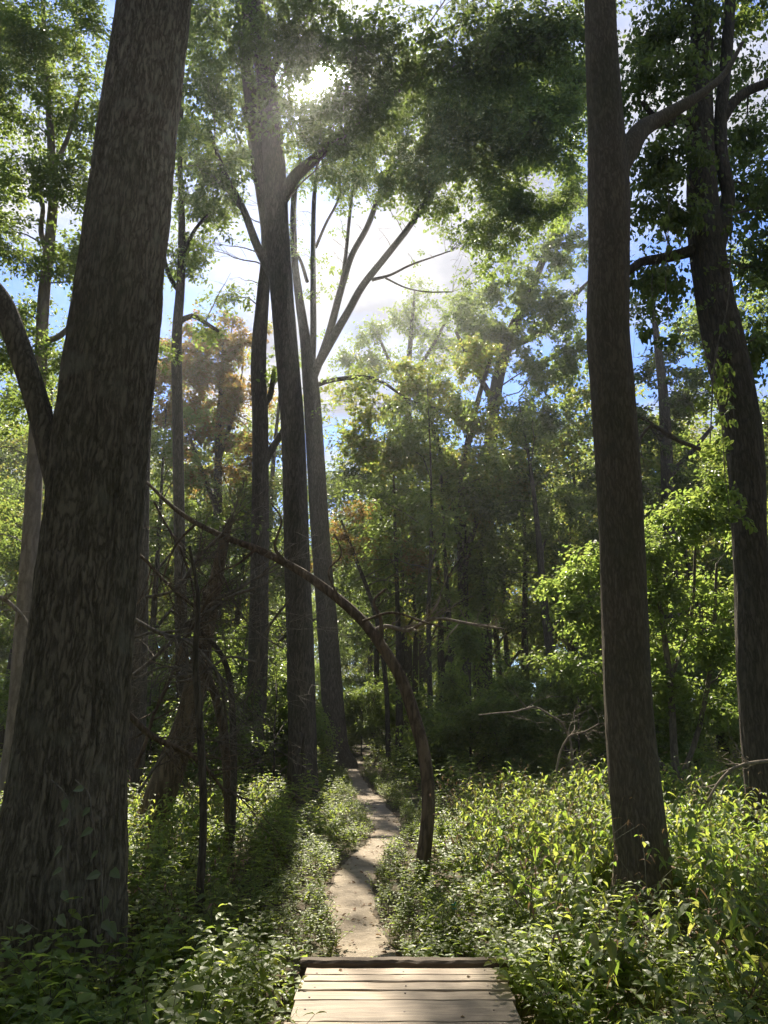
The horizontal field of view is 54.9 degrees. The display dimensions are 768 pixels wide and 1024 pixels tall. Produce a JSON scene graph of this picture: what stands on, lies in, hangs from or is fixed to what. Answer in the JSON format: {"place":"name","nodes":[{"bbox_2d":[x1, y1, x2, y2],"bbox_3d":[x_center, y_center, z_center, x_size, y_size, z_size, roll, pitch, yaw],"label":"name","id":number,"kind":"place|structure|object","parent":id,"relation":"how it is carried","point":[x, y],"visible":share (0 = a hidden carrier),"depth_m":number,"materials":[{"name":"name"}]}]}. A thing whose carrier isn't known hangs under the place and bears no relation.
{"place":"outdoors","nodes":[
{"label":"outdoors","id":0,"kind":"place"},
{"bbox_2d":[325,753,401,956],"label":"path","id":1,"kind":"structure","parent":0,"point":[367,940],"depth_m":7.56,"materials":[{"name":"beige soil"}]},
{"bbox_2d":[0,0,767,706],"label":"sky","id":2,"kind":"structure","parent":0,"point":[381,293],"materials":[{"name":"white"}]},
{"bbox_2d":[114,730,767,1023],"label":"ground","id":3,"kind":"structure","parent":0,"point":[409,849],"depth_m":7.46,"materials":[{"name":"soil"}]},
{"bbox_2d":[0,438,44,650],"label":"tree","id":4,"kind":"object","parent":3,"relation":"on","point":[17,496],"visible":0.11,"depth_m":44.95,"materials":[{"name":"green plant"}]},
{"bbox_2d":[0,0,112,800],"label":"slender tree","id":5,"kind":"object","parent":3,"relation":"on","point":[25,44],"visible":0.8,"depth_m":14.23,"materials":[{"name":"green plant"}]},
{"bbox_2d":[0,311,150,760],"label":"dim tree","id":6,"kind":"object","parent":3,"relation":"on","point":[8,552],"visible":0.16,"depth_m":23.22,"materials":[{"name":"green plant"}]},
{"bbox_2d":[0,387,171,609],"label":"tree","id":7,"kind":"object","parent":3,"relation":"on","point":[19,440],"visible":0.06,"depth_m":37.43,"materials":[{"name":"green plant"}]},
{"bbox_2d":[0,0,191,1014],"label":"tree","id":8,"kind":"object","parent":3,"relation":"on","point":[90,433],"visible":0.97,"depth_m":5.13,"materials":[{"name":"brown plant"}]},
{"bbox_2d":[14,779,125,1007],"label":"climbing vine","id":9,"kind":"object","parent":8,"relation":"attached to","point":[108,926],"visible":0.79,"depth_m":4.26,"materials":[{"name":"green plant"}]},
{"bbox_2d":[0,397,191,651],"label":"tree","id":10,"kind":"object","parent":3,"relation":"on","point":[16,484],"visible":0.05,"depth_m":34.21,"materials":[{"name":"green plant"}]},
{"bbox_2d":[127,240,199,801],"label":"slender tree","id":11,"kind":"object","parent":3,"relation":"on","point":[134,775],"visible":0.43,"depth_m":13.81,"materials":[{"name":"brown plant"}]},
{"bbox_2d":[146,642,206,768],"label":"understorey shrub","id":12,"kind":"object","parent":3,"relation":"on","point":[151,748],"visible":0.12,"depth_m":16.87,"materials":[{"name":"green plant"}]},
{"bbox_2d":[172,545,206,932],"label":"sapling","id":13,"kind":"object","parent":3,"relation":"on","point":[200,881],"visible":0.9,"depth_m":6.27,"materials":[{"name":"brown plant"}]},
{"bbox_2d":[150,609,236,866],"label":"sapling","id":14,"kind":"object","parent":3,"relation":"on","point":[233,771],"visible":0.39,"depth_m":8.84,"materials":[{"name":"brown plant"}]},
{"bbox_2d":[145,402,249,766],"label":"dim tree","id":15,"kind":"object","parent":3,"relation":"on","point":[156,442],"visible":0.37,"depth_m":26.25,"materials":[{"name":"green plant"}]},
{"bbox_2d":[130,499,271,840],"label":"leaning tree","id":16,"kind":"object","parent":3,"relation":"on","point":[159,777],"visible":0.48,"depth_m":10.38,"materials":[{"name":"brown plant"}]},
{"bbox_2d":[190,588,229,861],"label":"sapling","id":17,"kind":"object","parent":3,"relation":"on","point":[225,779],"visible":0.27,"depth_m":9.01,"materials":[{"name":"brown plant"}]},
{"bbox_2d":[206,585,357,754],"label":"dead branch","id":18,"kind":"object","parent":17,"relation":"attached to","point":[258,651],"visible":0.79,"depth_m":9.25,"materials":[{"name":"brown wood"}]},
{"bbox_2d":[149,488,270,641],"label":"dim tree","id":19,"kind":"object","parent":3,"relation":"on","point":[167,573],"visible":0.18,"depth_m":31.61,"materials":[{"name":"green plant"}]},
{"bbox_2d":[163,0,258,794],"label":"slender tree","id":20,"kind":"object","parent":3,"relation":"on","point":[179,319],"visible":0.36,"depth_m":19.30,"materials":[{"name":"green plant"}]},
{"bbox_2d":[151,692,273,802],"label":"leafy shrub","id":21,"kind":"object","parent":3,"relation":"on","point":[189,773],"visible":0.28,"depth_m":13.87,"materials":[{"name":"green plant"}]},
{"bbox_2d":[147,646,280,772],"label":"leafy shrub","id":22,"kind":"object","parent":3,"relation":"on","point":[169,689],"visible":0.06,"depth_m":17.55,"materials":[{"name":"green plant"}]},
{"bbox_2d":[151,301,278,654],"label":"leafy tree","id":23,"kind":"object","parent":3,"relation":"on","point":[200,369],"visible":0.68,"depth_m":30.91,"materials":[{"name":"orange plant"}]},
{"bbox_2d":[146,600,285,774],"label":"understorey shrub","id":24,"kind":"object","parent":3,"relation":"on","point":[231,665],"visible":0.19,"depth_m":16.52,"materials":[{"name":"green plant"}]},
{"bbox_2d":[147,607,287,771],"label":"understorey shrub","id":25,"kind":"object","parent":3,"relation":"on","point":[245,642],"visible":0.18,"depth_m":18.95,"materials":[{"name":"green plant"}]},
{"bbox_2d":[161,474,285,654],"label":"dim tree","id":26,"kind":"object","parent":3,"relation":"on","point":[272,492],"visible":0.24,"depth_m":28.58,"materials":[{"name":"green plant"}]},
{"bbox_2d":[149,420,316,652],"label":"tree","id":27,"kind":"object","parent":3,"relation":"on","point":[279,500],"visible":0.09,"depth_m":39.31,"materials":[{"name":"green plant"}]},
{"bbox_2d":[128,682,342,874],"bbox_3d":[-1.586,3.023,7.781,2.395,2.417,1.935,0,-15,0],"label":"dead branch","id":28,"kind":"object","parent":3,"relation":"on","point":[144,729],"visible":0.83,"depth_m":7.56,"materials":[{"name":"brown wood"}]},
{"bbox_2d":[128,662,315,794],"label":"dead branch","id":29,"kind":"object","parent":28,"relation":"on","point":[222,742],"visible":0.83,"depth_m":7.85,"materials":[{"name":"brown wood"}]},
{"bbox_2d":[134,596,318,851],"bbox_3d":[-1.768,2.270,7.850,2.117,2.730,1.521,0,-15,0],"label":"dead branch","id":30,"kind":"object","parent":28,"relation":"on","point":[222,704],"visible":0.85,"depth_m":7.99,"materials":[{"name":"brown wood"}]},
{"bbox_2d":[185,106,300,789],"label":"slender tree","id":31,"kind":"object","parent":3,"relation":"on","point":[263,450],"visible":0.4,"depth_m":19.17,"materials":[{"name":"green plant"}]},
{"bbox_2d":[149,312,339,635],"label":"tree","id":32,"kind":"object","parent":3,"relation":"on","point":[278,453],"visible":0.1,"depth_m":33.65,"materials":[{"name":"green plant"}]},
{"bbox_2d":[148,329,394,650],"bbox_3d":[-4.887,0.483,32.298,10.731,19.600,10.431,0,-15,0],"label":"tree","id":33,"kind":"object","parent":3,"relation":"on","point":[330,490],"visible":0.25,"depth_m":31.00,"materials":[{"name":"green plant"}]},
{"bbox_2d":[225,646,327,788],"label":"understorey shrub","id":34,"kind":"object","parent":3,"relation":"on","point":[278,690],"visible":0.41,"depth_m":17.91,"materials":[{"name":"green plant"}]},
{"bbox_2d":[229,635,342,770],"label":"understorey shrub","id":35,"kind":"object","parent":3,"relation":"on","point":[321,735],"visible":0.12,"depth_m":20.81,"materials":[{"name":"green plant"}]},
{"bbox_2d":[240,673,332,781],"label":"leafy shrub","id":36,"kind":"object","parent":3,"relation":"on","point":[282,758],"visible":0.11,"depth_m":18.61,"materials":[{"name":"green plant"}]},
{"bbox_2d":[146,481,450,887],"bbox_3d":[-1.190,1.803,8.796,4.050,4.819,0.730,-3,-15,10],"label":"bent tree","id":37,"kind":"object","parent":3,"relation":"on","point":[426,832],"visible":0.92,"depth_m":8.55,"materials":[{"name":"brown plant"}]},
{"bbox_2d":[133,554,271,734],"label":"dead branch","id":38,"kind":"object","parent":37,"relation":"attached to","point":[159,574],"visible":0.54,"depth_m":8.84,"materials":[{"name":"brown wood"}]},
{"bbox_2d":[137,502,286,711],"bbox_3d":[-2.213,1.118,9.197,2.160,2.719,1.480,0,-15,0],"label":"dead branch","id":39,"kind":"object","parent":37,"relation":"attached to","point":[173,536],"visible":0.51,"depth_m":9.50,"materials":[{"name":"brown wood"}]},
{"bbox_2d":[129,488,307,768],"bbox_3d":[-2.099,1.303,8.627,2.387,3.154,1.471,4,-16,-16],"label":"dead branch","id":40,"kind":"object","parent":37,"relation":"attached to","point":[209,598],"visible":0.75,"depth_m":8.45,"materials":[{"name":"brown wood"}]},
{"bbox_2d":[130,568,255,747],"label":"dead branch","id":41,"kind":"object","parent":40,"relation":"attached to","point":[201,673],"visible":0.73,"depth_m":7.92,"materials":[{"name":"brown wood"}]},
{"bbox_2d":[15,579,254,690],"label":"dead branch","id":42,"kind":"object","parent":41,"relation":"on","point":[201,620],"visible":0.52,"depth_m":8.62,"materials":[{"name":"brown wood"}]},
{"bbox_2d":[145,411,302,625],"bbox_3d":[-1.838,0.117,9.253,1.626,2.816,1.372,-8,-17,27],"label":"dead branch","id":43,"kind":"object","parent":37,"relation":"attached to","point":[213,542],"visible":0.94,"depth_m":9.20,"materials":[{"name":"brown wood"}]},
{"bbox_2d":[132,513,329,677],"bbox_3d":[-1.937,1.046,9.277,2.489,2.197,1.876,0,-15,0],"label":"dead branch","id":44,"kind":"object","parent":37,"relation":"attached to","point":[243,585],"visible":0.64,"depth_m":9.12,"materials":[{"name":"brown wood"}]},
{"bbox_2d":[141,489,338,655],"bbox_3d":[-1.776,0.700,9.209,2.591,2.168,1.686,0,-15,0],"label":"dead branch","id":45,"kind":"object","parent":37,"relation":"attached to","point":[253,629],"visible":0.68,"depth_m":9.13,"materials":[{"name":"brown wood"}]},
{"bbox_2d":[376,559,523,650],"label":"dead branch","id":46,"kind":"object","parent":37,"relation":"attached to","point":[406,628],"visible":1,"depth_m":8.57,"materials":[{"name":"brown wood"}]},
{"bbox_2d":[316,672,374,753],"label":"leafy shrub","id":47,"kind":"object","parent":3,"relation":"on","point":[348,681],"visible":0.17,"depth_m":32.31,"materials":[{"name":"green plant"}]},
{"bbox_2d":[343,676,395,755],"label":"leafy shrub","id":48,"kind":"object","parent":3,"relation":"on","point":[355,704],"visible":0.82,"depth_m":29.65,"materials":[{"name":"green plant"}]},
{"bbox_2d":[309,434,435,711],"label":"tree","id":49,"kind":"object","parent":3,"relation":"on","point":[371,657],"visible":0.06,"depth_m":47.80,"materials":[{"name":"green plant"}]},
{"bbox_2d":[312,479,440,749],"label":"dim tree","id":50,"kind":"object","parent":3,"relation":"on","point":[376,661],"visible":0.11,"depth_m":35.78,"materials":[{"name":"green plant"}]},
{"bbox_2d":[331,501,432,674],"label":"tree","id":51,"kind":"object","parent":3,"relation":"on","point":[345,658],"visible":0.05,"depth_m":52.71,"materials":[{"name":"green plant"}]},
{"bbox_2d":[0,745,767,1023],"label":"ground cover","id":52,"kind":"object","parent":3,"relation":"on","point":[443,923],"visible":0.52,"depth_m":5.82,"materials":[{"name":"green plant"}]},
{"bbox_2d":[0,728,767,1023],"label":"undergrowth","id":53,"kind":"object","parent":3,"relation":"on","point":[38,988],"visible":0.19,"depth_m":4.27,"materials":[{"name":"green plant"}]},
{"bbox_2d":[0,751,767,1023],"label":"broadleaf undergrowth","id":54,"kind":"object","parent":3,"relation":"on","point":[746,936],"visible":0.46,"depth_m":6.23,"materials":[{"name":"green plant"}]},
{"bbox_2d":[478,677,608,797],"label":"dead branch","id":55,"kind":"object","parent":54,"relation":"on","point":[560,721],"visible":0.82,"depth_m":11.64,"materials":[{"name":"brown wood"}]},
{"bbox_2d":[685,736,767,817],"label":"dead branch","id":56,"kind":"object","parent":54,"relation":"on","point":[737,766],"visible":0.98,"depth_m":7.81,"materials":[{"name":"wood"}]},
{"bbox_2d":[310,498,470,765],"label":"leafy tree","id":57,"kind":"object","parent":3,"relation":"on","point":[345,537],"visible":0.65,"depth_m":26.44,"materials":[{"name":"green plant"}]},
{"bbox_2d":[333,411,465,766],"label":"dim tree","id":58,"kind":"object","parent":3,"relation":"on","point":[353,580],"visible":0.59,"depth_m":26.84,"materials":[{"name":"green plant"}]},
{"bbox_2d":[218,43,587,768],"bbox_3d":[0.381,-4.722,24.210,15.262,25.454,6.102,-4,-15,13],"label":"tree","id":59,"kind":"object","parent":3,"relation":"on","point":[448,155],"visible":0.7,"depth_m":25.77,"materials":[{"name":"green plant"}]},
{"bbox_2d":[284,956,521,1023],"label":"boardwalk","id":60,"kind":"structure","parent":3,"relation":"on","point":[401,990],"depth_m":4.16,"materials":[{"name":"brown wood"}]},
{"bbox_2d":[171,0,642,806],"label":"tree","id":61,"kind":"object","parent":3,"relation":"on","point":[261,42],"visible":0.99,"depth_m":16.70,"materials":[{"name":"green plant"}]},
{"bbox_2d":[327,272,491,723],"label":"leafy tree","id":62,"kind":"object","parent":3,"relation":"on","point":[372,359],"visible":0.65,"depth_m":46.21,"materials":[{"name":"green plant"}]},
{"bbox_2d":[334,471,493,699],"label":"dim tree","id":63,"kind":"object","parent":3,"relation":"on","point":[383,497],"visible":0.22,"depth_m":30.72,"materials":[{"name":"green plant"}]},
{"bbox_2d":[332,400,498,694],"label":"tree","id":64,"kind":"object","parent":3,"relation":"on","point":[422,662],"visible":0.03,"depth_m":43.33,"materials":[{"name":"green plant"}]},
{"bbox_2d":[313,409,521,747],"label":"tree","id":65,"kind":"object","parent":3,"relation":"on","point":[352,471],"visible":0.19,"depth_m":34.53,"materials":[{"name":"green plant"}]},
{"bbox_2d":[384,696,474,782],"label":"leafy shrub","id":66,"kind":"object","parent":3,"relation":"on","point":[411,754],"visible":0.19,"depth_m":19.07,"materials":[{"name":"green plant"}]},
{"bbox_2d":[328,380,536,742],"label":"dim tree","id":67,"kind":"object","parent":3,"relation":"on","point":[426,517],"visible":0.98,"depth_m":24.40,"materials":[{"name":"green plant"}]},
{"bbox_2d":[320,331,549,753],"bbox_3d":[1.803,0.733,27.091,8.940,16.400,4.445,0,-15,0],"label":"forked tree","id":68,"kind":"object","parent":3,"relation":"on","point":[474,356],"visible":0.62,"depth_m":27.76,"materials":[{"name":"green plant"}]},
{"bbox_2d":[360,500,510,702],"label":"dim tree","id":69,"kind":"object","parent":3,"relation":"on","point":[441,660],"visible":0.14,"depth_m":28.61,"materials":[{"name":"green plant"}]},
{"bbox_2d":[373,416,520,749],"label":"dim tree","id":70,"kind":"object","parent":3,"relation":"on","point":[487,546],"visible":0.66,"depth_m":25.89,"materials":[{"name":"green plant"}]},
{"bbox_2d":[387,604,540,789],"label":"understorey shrub","id":71,"kind":"object","parent":3,"relation":"on","point":[467,644],"visible":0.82,"depth_m":16.47,"materials":[{"name":"green plant"}]},
{"bbox_2d":[410,655,536,778],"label":"understorey shrub","id":72,"kind":"object","parent":3,"relation":"on","point":[453,687],"visible":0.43,"depth_m":18.22,"materials":[{"name":"green plant"}]},
{"bbox_2d":[404,448,563,733],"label":"tree","id":73,"kind":"object","parent":3,"relation":"on","point":[496,637],"visible":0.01,"depth_m":38.91,"materials":[{"name":"green plant"}]},
{"bbox_2d":[406,448,568,691],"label":"dim tree","id":74,"kind":"object","parent":3,"relation":"on","point":[537,627],"visible":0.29,"depth_m":27.34,"materials":[{"name":"green plant"}]},
{"bbox_2d":[422,441,552,696],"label":"dim tree","id":75,"kind":"object","parent":3,"relation":"on","point":[493,634],"visible":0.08,"depth_m":32.12,"materials":[{"name":"green plant"}]},
{"bbox_2d":[430,679,568,795],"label":"leafy shrub","id":76,"kind":"object","parent":3,"relation":"on","point":[531,729],"visible":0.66,"depth_m":16.04,"materials":[{"name":"green plant"}]},
{"bbox_2d":[444,523,561,673],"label":"dim tree","id":77,"kind":"object","parent":3,"relation":"on","point":[506,645],"visible":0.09,"depth_m":35.74,"materials":[{"name":"green plant"}]},
{"bbox_2d":[423,425,585,677],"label":"dim tree","id":78,"kind":"object","parent":3,"relation":"on","point":[549,498],"visible":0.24,"depth_m":29.82,"materials":[{"name":"green plant"}]},
{"bbox_2d":[438,174,592,700],"bbox_3d":[7.458,-3.736,35.900,9.124,30.018,6.026,0,-15,0],"label":"leafy tree","id":79,"kind":"object","parent":3,"relation":"on","point":[524,297],"visible":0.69,"depth_m":36.44,"materials":[{"name":"green plant"}]},
{"bbox_2d":[499,807,557,919],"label":"broadleaf plant","id":80,"kind":"object","parent":3,"relation":"on","point":[508,869],"visible":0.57,"depth_m":6.00,"materials":[{"name":"green plant"}]},
{"bbox_2d":[506,788,563,872],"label":"broadleaf plant","id":81,"kind":"object","parent":3,"relation":"on","point":[561,806],"visible":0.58,"depth_m":7.36,"materials":[{"name":"green plant"}]},
{"bbox_2d":[439,391,653,769],"bbox_3d":[5.582,1.839,24.756,5.945,13.079,7.384,6,-16,-21],"label":"dim tree","id":82,"kind":"object","parent":3,"relation":"on","point":[547,413],"visible":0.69,"depth_m":25.46,"materials":[{"name":"green plant"}]},
{"bbox_2d":[506,477,600,758],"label":"dim tree","id":83,"kind":"object","parent":3,"relation":"on","point":[591,502],"visible":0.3,"depth_m":30.27,"materials":[{"name":"green plant"}]},
{"bbox_2d":[525,657,606,777],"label":"leafy shrub","id":84,"kind":"object","parent":3,"relation":"on","point":[558,743],"visible":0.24,"depth_m":17.76,"materials":[{"name":"green plant"}]},
{"bbox_2d":[544,834,607,921],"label":"broadleaf plant","id":85,"kind":"object","parent":3,"relation":"on","point":[589,867],"visible":0.59,"depth_m":5.46,"materials":[{"name":"green plant"}]},
{"bbox_2d":[495,354,716,749],"bbox_3d":[10.179,1.293,37.091,9.595,20.500,10.992,8,-17,-26],"label":"tree","id":86,"kind":"object","parent":3,"relation":"on","point":[583,393],"visible":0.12,"depth_m":36.29,"materials":[{"name":"green plant"}]},
{"bbox_2d":[508,566,716,777],"bbox_3d":[4.628,3.869,16.526,4.531,5.176,4.119,-11,-18,34],"label":"understorey shrub","id":87,"kind":"object","parent":3,"relation":"on","point":[666,739],"visible":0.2,"depth_m":16.27,"materials":[{"name":"green plant"}]},
{"bbox_2d":[544,440,730,631],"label":"dim tree","id":88,"kind":"object","parent":3,"relation":"on","point":[647,465],"visible":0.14,"depth_m":29.54,"materials":[{"name":"green plant"}]},
{"bbox_2d":[546,628,736,761],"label":"understorey shrub","id":89,"kind":"object","parent":3,"relation":"on","point":[685,733],"visible":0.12,"depth_m":17.34,"materials":[{"name":"green plant"}]},
{"bbox_2d":[520,430,767,796],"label":"sunlit shrub","id":90,"kind":"object","parent":3,"relation":"on","point":[704,652],"visible":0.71,"depth_m":12.97,"materials":[{"name":"green plant"}]},
{"bbox_2d":[554,291,749,755],"bbox_3d":[9.729,-0.088,24.942,7.494,17.148,3.572,0,-15,0],"label":"leafy tree","id":91,"kind":"object","parent":3,"relation":"on","point":[677,403],"visible":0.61,"depth_m":25.67,"materials":[{"name":"green plant"}]},
{"bbox_2d":[571,645,739,792],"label":"understorey shrub","id":92,"kind":"object","parent":3,"relation":"on","point":[699,757],"visible":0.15,"depth_m":16.91,"materials":[{"name":"green plant"}]},
{"bbox_2d":[545,414,767,741],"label":"tree","id":93,"kind":"object","parent":3,"relation":"on","point":[719,584],"visible":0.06,"depth_m":35.63,"materials":[{"name":"green plant"}]},
{"bbox_2d":[584,0,743,928],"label":"tree","id":94,"kind":"object","parent":3,"relation":"on","point":[633,766],"visible":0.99,"depth_m":7.09,"materials":[{"name":"brown plant"}]},
{"bbox_2d":[643,460,734,767],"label":"dim tree","id":95,"kind":"object","parent":3,"relation":"on","point":[722,562],"visible":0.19,"depth_m":25.80,"materials":[{"name":"green plant"}]},
{"bbox_2d":[618,0,767,836],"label":"tree","id":96,"kind":"object","parent":3,"relation":"on","point":[707,149],"visible":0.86,"depth_m":10.48,"materials":[{"name":"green plant"}]},
{"bbox_2d":[635,257,691,358],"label":"hanging vine","id":97,"kind":"object","parent":96,"relation":"hanging from","point":[645,335],"visible":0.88,"depth_m":9.81,"materials":[{"name":"green plant"}]},
{"bbox_2d":[637,411,701,471],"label":"dead branch","id":98,"kind":"object","parent":96,"relation":"attached to","point":[665,433],"visible":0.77,"depth_m":11.66,"materials":[{"name":"brown wood"}]},
{"bbox_2d":[646,109,697,344],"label":"hanging vine","id":99,"kind":"object","parent":96,"relation":"hanging from","point":[663,270],"visible":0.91,"depth_m":9.95,"materials":[{"name":"green plant"}]},
{"bbox_2d":[686,200,756,443],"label":"hanging vine","id":100,"kind":"object","parent":96,"relation":"hanging from","point":[700,405],"visible":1,"depth_m":9.95,"materials":[{"name":"green plant"}]},
{"bbox_2d":[700,341,757,540],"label":"hanging vine","id":101,"kind":"object","parent":96,"relation":"hanging from","point":[722,370],"visible":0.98,"depth_m":9.41,"materials":[{"name":"green plant"}]},
{"bbox_2d":[673,799,736,938],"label":"broadleaf plant","id":102,"kind":"object","parent":3,"relation":"on","point":[691,832],"visible":0.53,"depth_m":5.84,"materials":[{"name":"green plant"}]},
{"bbox_2d":[656,210,767,592],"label":"tree","id":103,"kind":"object","parent":3,"relation":"on","point":[762,404],"visible":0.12,"depth_m":31.12,"materials":[{"name":"green plant"}]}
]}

